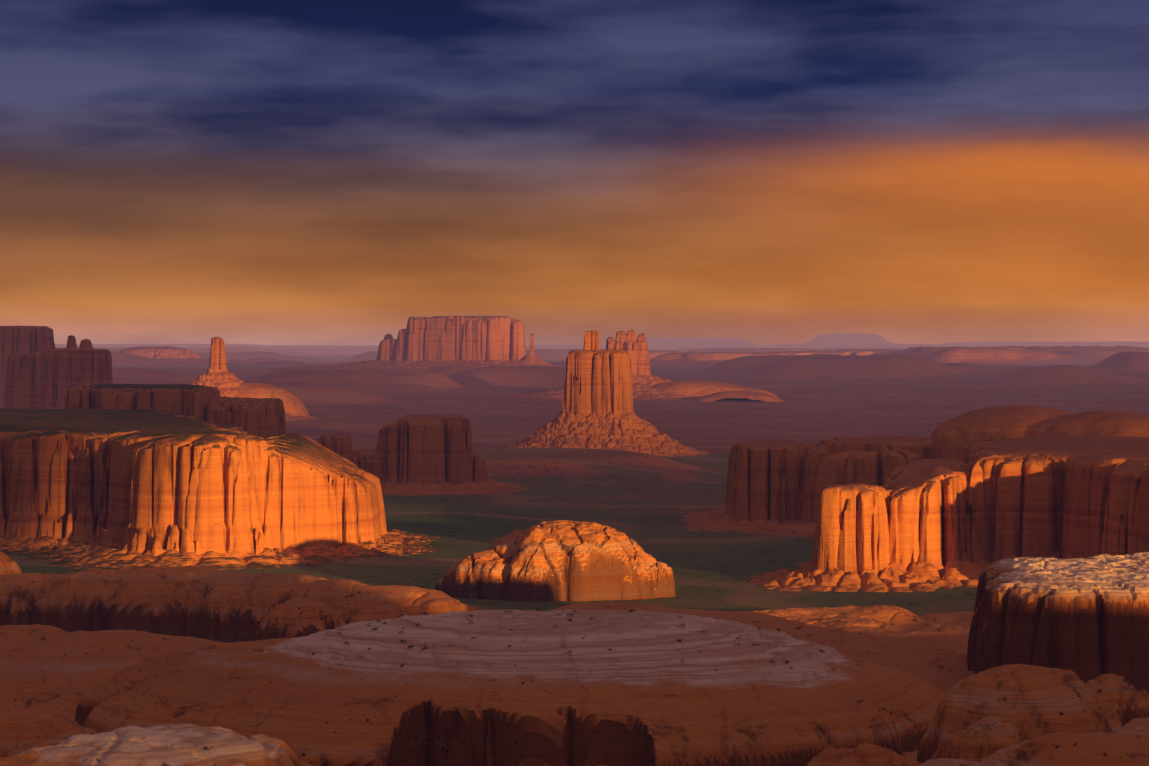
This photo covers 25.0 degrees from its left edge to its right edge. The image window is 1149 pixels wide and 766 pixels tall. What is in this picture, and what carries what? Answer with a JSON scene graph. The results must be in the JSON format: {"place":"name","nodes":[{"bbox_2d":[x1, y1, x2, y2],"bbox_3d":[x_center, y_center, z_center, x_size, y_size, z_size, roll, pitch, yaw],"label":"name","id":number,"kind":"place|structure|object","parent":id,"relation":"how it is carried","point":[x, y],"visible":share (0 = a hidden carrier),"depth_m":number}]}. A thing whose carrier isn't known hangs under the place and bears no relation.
{"place":"outdoors","nodes":[
{"label":"outdoors","id":0,"kind":"place"},
{"bbox_2d":[0,326,55,407],"bbox_3d":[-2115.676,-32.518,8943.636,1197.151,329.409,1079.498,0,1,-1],"label":"mesa","id":1,"kind":"structure","parent":0,"point":[22,339],"depth_m":8692.42},
{"bbox_2d":[0,551,1148,765],"bbox_3d":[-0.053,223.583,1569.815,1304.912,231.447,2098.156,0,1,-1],"label":"slickrock","id":2,"kind":"structure","parent":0,"point":[238,672],"depth_m":1408.70},
{"bbox_2d":[31,565,1140,765],"bbox_3d":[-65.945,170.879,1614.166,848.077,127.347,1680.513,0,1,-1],"label":"desert scrub","id":3,"kind":"object","parent":2,"relation":"on","point":[569,651],"visible":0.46,"depth_m":1481.24},
{"bbox_2d":[0,0,1148,344],"label":"sky","id":4,"kind":"structure","parent":0,"point":[259,172]},
{"bbox_2d":[5,346,1148,616],"bbox_3d":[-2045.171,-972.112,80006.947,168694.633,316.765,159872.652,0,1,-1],"label":"valley floor","id":5,"kind":"structure","parent":0,"point":[643,500],"depth_m":8398.88},
{"bbox_2d":[2,335,112,408],"bbox_3d":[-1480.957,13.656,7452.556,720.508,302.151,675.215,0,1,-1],"label":"butte","id":6,"kind":"object","parent":5,"relation":"on","point":[46,379],"visible":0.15,"depth_m":7359.50},
{"bbox_2d":[65,384,285,436],"bbox_3d":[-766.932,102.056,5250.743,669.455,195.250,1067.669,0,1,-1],"label":"mesa","id":7,"kind":"structure","parent":5,"relation":"on","point":[260,417],"depth_m":4983.39},
{"bbox_2d":[119,346,244,362],"bbox_3d":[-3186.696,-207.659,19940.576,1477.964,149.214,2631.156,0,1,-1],"label":"distant mesa","id":8,"kind":"structure","parent":5,"relation":"on","point":[171,354],"depth_m":19609.32},
{"bbox_2d":[0,408,440,570],"bbox_3d":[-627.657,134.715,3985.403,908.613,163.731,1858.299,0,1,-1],"label":"mesa","id":9,"kind":"structure","parent":5,"relation":"on","point":[118,488],"depth_m":3306.34},
{"bbox_2d":[189,337,320,420],"bbox_3d":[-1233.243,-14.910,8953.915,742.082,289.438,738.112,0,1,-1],"label":"spire","id":10,"kind":"structure","parent":5,"relation":"on","point":[221,378],"depth_m":8882.14},
{"bbox_2d":[265,316,565,373],"bbox_3d":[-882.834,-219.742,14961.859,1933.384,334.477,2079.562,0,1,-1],"label":"mesa","id":11,"kind":"structure","parent":5,"relation":"on","point":[421,344],"depth_m":14685.37},
{"bbox_2d":[318,414,527,495],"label":"butte","id":12,"kind":"object","parent":5,"relation":"on","point":[422,454],"visible":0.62,"depth_m":4714.44},
{"bbox_2d":[435,520,675,601],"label":"round rock","id":13,"kind":"object","parent":5,"relation":"on","point":[561,560],"visible":0.98,"depth_m":2720.90},
{"bbox_2d":[505,330,709,456],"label":"butte","id":14,"kind":"object","parent":5,"relation":"on","point":[597,412],"visible":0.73,"depth_m":6342.95},
{"bbox_2d":[506,330,783,401],"bbox_3d":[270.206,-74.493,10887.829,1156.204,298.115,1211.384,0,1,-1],"label":"butte","id":15,"kind":"object","parent":5,"relation":"on","point":[646,385],"visible":0.73,"depth_m":10725.33},
{"bbox_2d":[649,345,1148,365],"bbox_3d":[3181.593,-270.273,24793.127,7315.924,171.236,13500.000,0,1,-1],"label":"escarpments","id":16,"kind":"structure","parent":5,"relation":"on","point":[943,354],"depth_m":19471.31},
{"bbox_2d":[55,333,1148,348],"bbox_3d":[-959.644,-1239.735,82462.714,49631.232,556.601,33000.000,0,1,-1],"label":"horizon mesas","id":17,"kind":"structure","parent":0,"point":[851,340],"depth_m":73736.51},
{"bbox_2d":[677,405,1148,591],"bbox_3d":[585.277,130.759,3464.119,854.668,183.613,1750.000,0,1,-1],"label":"cliffs","id":18,"kind":"structure","parent":0,"point":[966,498],"depth_m":2999.35}
]}

